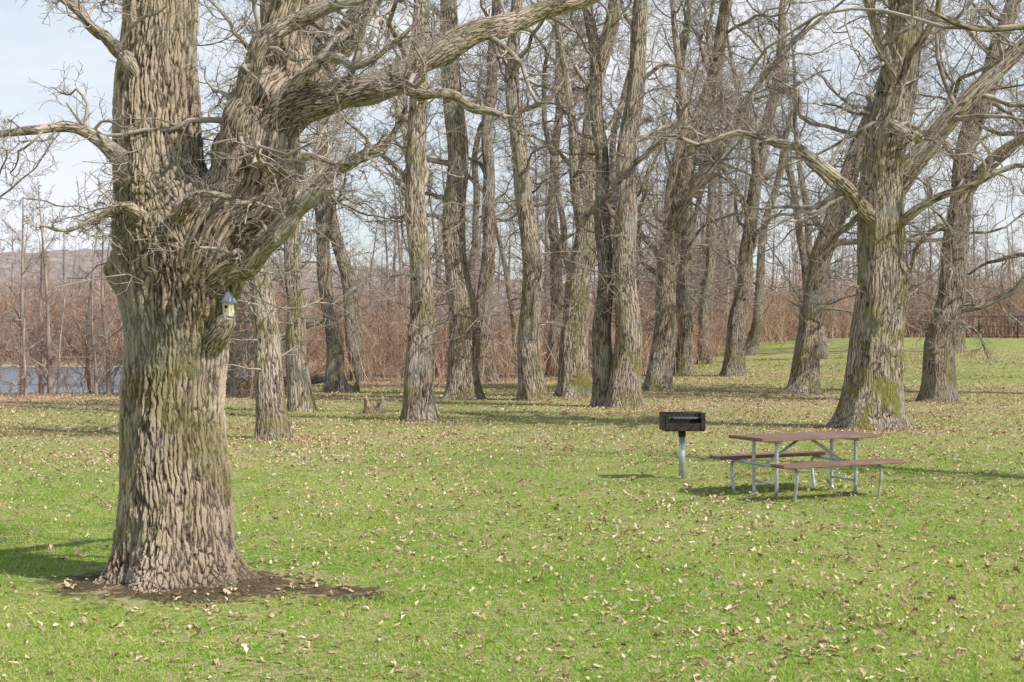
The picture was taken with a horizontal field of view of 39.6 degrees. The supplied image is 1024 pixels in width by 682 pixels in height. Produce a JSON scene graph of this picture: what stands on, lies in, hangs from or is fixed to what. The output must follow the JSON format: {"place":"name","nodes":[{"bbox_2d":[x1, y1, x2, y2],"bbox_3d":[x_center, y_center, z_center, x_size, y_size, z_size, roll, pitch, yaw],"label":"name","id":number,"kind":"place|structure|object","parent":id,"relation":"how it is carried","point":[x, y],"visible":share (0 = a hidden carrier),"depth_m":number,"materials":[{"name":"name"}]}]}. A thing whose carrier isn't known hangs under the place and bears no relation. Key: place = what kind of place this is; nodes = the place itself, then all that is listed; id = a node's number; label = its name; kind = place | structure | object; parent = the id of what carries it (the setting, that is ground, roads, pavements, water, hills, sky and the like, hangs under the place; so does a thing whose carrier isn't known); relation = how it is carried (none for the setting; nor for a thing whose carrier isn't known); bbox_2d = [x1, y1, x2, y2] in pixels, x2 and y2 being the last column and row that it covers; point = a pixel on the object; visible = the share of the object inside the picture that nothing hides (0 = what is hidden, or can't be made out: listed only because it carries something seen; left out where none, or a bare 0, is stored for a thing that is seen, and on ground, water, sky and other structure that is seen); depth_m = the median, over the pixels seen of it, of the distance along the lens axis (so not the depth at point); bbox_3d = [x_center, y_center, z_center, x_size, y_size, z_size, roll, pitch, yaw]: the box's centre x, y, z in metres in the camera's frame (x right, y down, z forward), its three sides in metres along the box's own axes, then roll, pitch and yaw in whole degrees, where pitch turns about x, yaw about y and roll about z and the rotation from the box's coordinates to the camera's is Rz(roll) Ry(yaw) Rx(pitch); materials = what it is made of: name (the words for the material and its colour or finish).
{"place":"outdoors","nodes":[
{"label":"outdoors","id":0,"kind":"place"},
{"bbox_2d":[0,367,285,392],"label":"river water","id":1,"kind":"structure","parent":0,"point":[7,372],"depth_m":77.26,"materials":[{"name":"grey liquid"}]},
{"bbox_2d":[227,341,349,387],"bbox_3d":[-8.323,1.213,51.859,4.947,2.408,2.987,0,0,31],"label":"fallen log","id":2,"kind":"object","parent":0,"point":[315,379],"visible":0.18,"depth_m":51.37,"materials":[{"name":"brown wood"}]},
{"bbox_2d":[226,310,364,388],"bbox_3d":[-8.888,0.267,51.573,6.878,3.190,2.832,0,0,0],"label":"fallen log","id":3,"kind":"object","parent":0,"point":[308,326],"visible":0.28,"depth_m":51.98,"materials":[{"name":"brown wood"}]},
{"bbox_2d":[0,248,984,334],"bbox_3d":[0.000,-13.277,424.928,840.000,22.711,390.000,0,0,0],"label":"distant wooded hill","id":4,"kind":"structure","parent":0,"point":[84,251],"depth_m":311.39,"materials":[{"name":"brown plant"}]},
{"bbox_2d":[0,329,1023,681],"bbox_3d":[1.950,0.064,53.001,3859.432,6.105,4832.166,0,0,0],"label":"grass ground","id":5,"kind":"structure","parent":0,"point":[94,593],"depth_m":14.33,"materials":[{"name":"green plant"}]},
{"bbox_2d":[0,110,87,280],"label":"oak tree","id":6,"kind":"object","parent":5,"relation":"on","point":[31,171],"visible":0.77,"depth_m":43.35,"materials":[{"name":"brown plant"}]},
{"bbox_2d":[2,0,283,313],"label":"oak tree","id":7,"kind":"object","parent":5,"relation":"on","point":[82,206],"visible":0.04,"depth_m":51.80,"materials":[{"name":"brown plant"}]},
{"bbox_2d":[0,353,286,395],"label":"undergrowth shrubs","id":8,"kind":"object","parent":5,"relation":"on","point":[239,390],"visible":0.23,"depth_m":49.98,"materials":[{"name":"brown plant"}]},
{"bbox_2d":[0,240,437,365],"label":"undergrowth shrubs","id":9,"kind":"object","parent":5,"relation":"on","point":[78,337],"visible":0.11,"depth_m":109.34,"materials":[{"name":"brown plant"}]},
{"bbox_2d":[201,14,375,317],"bbox_3d":[-9.842,-6.699,64.694,6.208,17.101,8.093,0,0,44],"label":"oak tree","id":10,"kind":"object","parent":5,"relation":"on","point":[307,218],"visible":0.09,"depth_m":63.81,"materials":[{"name":"brown plant"}]},
{"bbox_2d":[197,0,393,440],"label":"oak tree","id":11,"kind":"object","parent":5,"relation":"on","point":[272,423],"visible":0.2,"depth_m":27.80,"materials":[{"name":"brown plant"}]},
{"bbox_2d":[218,0,393,411],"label":"oak tree","id":12,"kind":"object","parent":5,"relation":"on","point":[300,397],"visible":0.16,"depth_m":37.72,"materials":[{"name":"brown plant"}]},
{"bbox_2d":[0,0,630,592],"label":"old oak tree","id":13,"kind":"object","parent":5,"relation":"on","point":[192,238],"visible":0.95,"depth_m":11.58,"materials":[{"name":"brown plant"}]},
{"bbox_2d":[275,14,402,392],"bbox_3d":[-6.612,-8.722,49.954,7.501,21.340,5.996,0,0,40],"label":"oak tree","id":14,"kind":"object","parent":5,"relation":"on","point":[334,379],"visible":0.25,"depth_m":49.77,"materials":[{"name":"brown plant"}]},
{"bbox_2d":[345,377,359,392],"bbox_3d":[-5.685,1.595,50.206,0.786,0.623,0.769,0,0,0],"label":"broken tree stump","id":15,"kind":"object","parent":5,"relation":"on","point":[355,387],"visible":0.82,"depth_m":50.00,"materials":[{"name":"wood"}]},
{"bbox_2d":[301,9,408,380],"bbox_3d":[-7.415,-10.111,60.988,7.690,24.190,6.974,0,0,-27],"label":"oak tree","id":16,"kind":"object","parent":5,"relation":"on","point":[344,277],"visible":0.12,"depth_m":61.75,"materials":[{"name":"brown plant"}]},
{"bbox_2d":[362,395,384,414],"bbox_3d":[-3.586,1.697,36.806,0.729,0.569,0.714,0,0,0],"label":"broken tree stump","id":17,"kind":"object","parent":5,"relation":"on","point":[370,408],"visible":0.87,"depth_m":36.62,"materials":[{"name":"brown wood"}]},
{"bbox_2d":[352,3,446,376],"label":"oak tree","id":18,"kind":"object","parent":5,"relation":"on","point":[393,208],"visible":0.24,"depth_m":65.78,"materials":[{"name":"brown plant"}]},
{"bbox_2d":[311,0,506,421],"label":"oak tree","id":19,"kind":"object","parent":5,"relation":"on","point":[418,392],"visible":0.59,"depth_m":33.45,"materials":[{"name":"brown plant"}]},
{"bbox_2d":[342,0,518,399],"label":"oak tree","id":20,"kind":"object","parent":5,"relation":"on","point":[463,382],"visible":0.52,"depth_m":44.70,"materials":[{"name":"brown plant"}]},
{"bbox_2d":[403,39,559,330],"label":"oak tree","id":21,"kind":"object","parent":5,"relation":"on","point":[474,244],"visible":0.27,"depth_m":71.85,"materials":[{"name":"brown plant"}]},
{"bbox_2d":[430,4,559,371],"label":"oak tree","id":22,"kind":"object","parent":5,"relation":"on","point":[508,289],"visible":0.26,"depth_m":69.80,"materials":[{"name":"brown plant"}]},
{"bbox_2d":[429,0,569,381],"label":"oak tree","id":23,"kind":"object","parent":5,"relation":"on","point":[484,293],"visible":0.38,"depth_m":59.76,"materials":[{"name":"brown plant"}]},
{"bbox_2d":[0,350,1023,681],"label":"fallen leaves","id":24,"kind":"object","parent":5,"relation":"on","point":[572,452],"visible":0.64,"depth_m":21.54,"materials":[{"name":"beige plant"}]},
{"bbox_2d":[0,70,1023,396],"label":"distant bare trees","id":25,"kind":"object","parent":5,"relation":"on","point":[42,342],"visible":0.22,"depth_m":85.03,"materials":[{"name":"brown plant"}]},
{"bbox_2d":[458,0,611,400],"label":"oak tree","id":26,"kind":"object","parent":5,"relation":"on","point":[531,383],"visible":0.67,"depth_m":43.74,"materials":[{"name":"brown plant"}]},
{"bbox_2d":[465,0,625,375],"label":"oak tree","id":27,"kind":"object","parent":5,"relation":"on","point":[561,290],"visible":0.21,"depth_m":65.72,"materials":[{"name":"brown plant"}]},
{"bbox_2d":[462,11,640,374],"bbox_3d":[1.782,-6.798,62.410,6.203,17.114,9.779,0,0,-22],"label":"oak tree","id":28,"kind":"object","parent":5,"relation":"on","point":[562,211],"visible":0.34,"depth_m":62.84,"materials":[{"name":"brown plant"}]},
{"bbox_2d":[460,0,670,397],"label":"oak tree","id":29,"kind":"object","parent":5,"relation":"on","point":[574,378],"visible":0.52,"depth_m":45.66,"materials":[{"name":"brown plant"}]},
{"bbox_2d":[512,0,676,406],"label":"oak tree","id":30,"kind":"object","parent":5,"relation":"on","point":[602,355],"visible":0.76,"depth_m":40.14,"materials":[{"name":"brown plant"}]},
{"bbox_2d":[240,259,1023,384],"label":"undergrowth shrubs","id":31,"kind":"object","parent":5,"relation":"on","point":[441,354],"visible":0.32,"depth_m":70.35,"materials":[{"name":"brown plant"}]},
{"bbox_2d":[570,0,700,350],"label":"oak tree","id":32,"kind":"object","parent":5,"relation":"on","point":[622,97],"visible":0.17,"depth_m":69.79,"materials":[{"name":"brown plant"}]},
{"bbox_2d":[547,0,751,407],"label":"oak tree","id":33,"kind":"object","parent":5,"relation":"on","point":[624,388],"visible":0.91,"depth_m":39.71,"materials":[{"name":"brown plant"}]},
{"bbox_2d":[468,0,887,391],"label":"oak tree","id":34,"kind":"object","parent":5,"relation":"on","point":[681,175],"visible":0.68,"depth_m":49.62,"materials":[{"name":"brown plant"}]},
{"bbox_2d":[552,0,803,375],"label":"oak tree","id":35,"kind":"object","parent":5,"relation":"on","point":[685,335],"visible":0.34,"depth_m":61.68,"materials":[{"name":"brown plant"}]},
{"bbox_2d":[659,412,706,478],"bbox_3d":[2.448,1.519,20.335,0.626,1.004,0.570,0,0,-6],"label":"charcoal grill","id":36,"kind":"object","parent":5,"relation":"on","point":[681,423],"visible":0.98,"depth_m":20.35,"materials":[{"name":"metal"}]},
{"bbox_2d":[621,0,773,364],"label":"oak tree","id":37,"kind":"object","parent":5,"relation":"on","point":[711,278],"visible":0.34,"depth_m":69.81,"materials":[{"name":"brown plant"}]},
{"bbox_2d":[643,58,765,325],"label":"oak tree","id":38,"kind":"object","parent":5,"relation":"on","point":[696,210],"visible":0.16,"depth_m":77.84,"materials":[{"name":"brown plant"}]},
{"bbox_2d":[648,55,775,340],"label":"oak tree","id":39,"kind":"object","parent":5,"relation":"on","point":[729,252],"visible":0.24,"depth_m":83.79,"materials":[{"name":"brown plant"}]},
{"bbox_2d":[609,0,846,376],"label":"oak tree","id":40,"kind":"object","parent":5,"relation":"on","point":[734,363],"visible":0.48,"depth_m":59.69,"materials":[{"name":"brown plant"}]},
{"bbox_2d":[693,17,864,355],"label":"oak tree","id":41,"kind":"object","parent":5,"relation":"on","point":[752,341],"visible":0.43,"depth_m":75.70,"materials":[{"name":"brown plant"}]},
{"bbox_2d":[734,93,856,346],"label":"oak tree","id":42,"kind":"object","parent":5,"relation":"on","point":[800,249],"visible":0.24,"depth_m":79.80,"materials":[{"name":"brown plant"}]},
{"bbox_2d":[709,431,903,501],"bbox_3d":[3.800,1.609,18.460,1.860,0.790,1.654,0,0,-25],"label":"picnic table","id":43,"kind":"object","parent":5,"relation":"on","point":[777,439],"visible":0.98,"depth_m":18.32,"materials":[{"name":"paint"}]},
{"bbox_2d":[589,252,1023,350],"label":"undergrowth shrubs","id":44,"kind":"object","parent":5,"relation":"on","point":[993,313],"visible":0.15,"depth_m":96.02,"materials":[{"name":"brown plant"}]},
{"bbox_2d":[602,0,1023,430],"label":"oak tree","id":45,"kind":"object","parent":5,"relation":"on","point":[872,391],"visible":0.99,"depth_m":30.49,"materials":[{"name":"brown plant"}]},
{"bbox_2d":[724,30,927,358],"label":"oak tree","id":46,"kind":"object","parent":5,"relation":"on","point":[825,353],"visible":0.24,"depth_m":69.77,"materials":[{"name":"brown plant"}]},
{"bbox_2d":[704,0,1023,394],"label":"oak tree","id":47,"kind":"object","parent":5,"relation":"on","point":[804,377],"visible":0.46,"depth_m":47.63,"materials":[{"name":"brown plant"}]},
{"bbox_2d":[812,28,936,308],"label":"oak tree","id":48,"kind":"object","parent":5,"relation":"on","point":[869,90],"visible":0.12,"depth_m":75.13,"materials":[{"name":"brown plant"}]},
{"bbox_2d":[747,0,1023,89],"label":"branch","id":49,"kind":"object","parent":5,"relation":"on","point":[978,28],"visible":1,"depth_m":6.31,"materials":[{"name":"brown plant"}]},
{"bbox_2d":[813,0,1023,402],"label":"oak tree","id":50,"kind":"object","parent":5,"relation":"on","point":[939,381],"visible":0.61,"depth_m":42.64,"materials":[{"name":"brown plant"}]},
{"bbox_2d":[909,3,1023,309],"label":"oak tree","id":51,"kind":"object","parent":5,"relation":"on","point":[1020,254],"visible":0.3,"depth_m":48.70,"materials":[{"name":"brown plant"}]},
{"bbox_2d":[917,21,1023,351],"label":"oak tree","id":52,"kind":"object","parent":5,"relation":"on","point":[959,339],"visible":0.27,"depth_m":71.69,"materials":[{"name":"brown plant"}]},
{"bbox_2d":[965,316,1023,338],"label":"metal fence","id":53,"kind":"object","parent":5,"relation":"on","point":[1011,326],"visible":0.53,"depth_m":87.98,"materials":[{"name":"black metal"}]},
{"bbox_2d":[0,0,1023,298],"label":"sky","id":54,"kind":"structure","parent":0,"point":[29,48],"materials":[{"name":"white"}]},
{"bbox_3d":[-2.320,-0.200,11.629,0.124,0.012,0.107,0,0,12],"label":"base plate","id":55,"kind":"object","parent":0,"visible":0},
{"bbox_2d":[222,303,233,315],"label":"walls","id":56,"kind":"structure","parent":55,"relation":"on","point":[228,310],"depth_m":11.59,"materials":[{"name":"beige paint"}]},
{"bbox_2d":[219,288,236,302],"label":"roof","id":57,"kind":"structure","parent":56,"relation":"on","point":[230,298],"depth_m":11.59,"materials":[{"name":"metal"}]}
]}

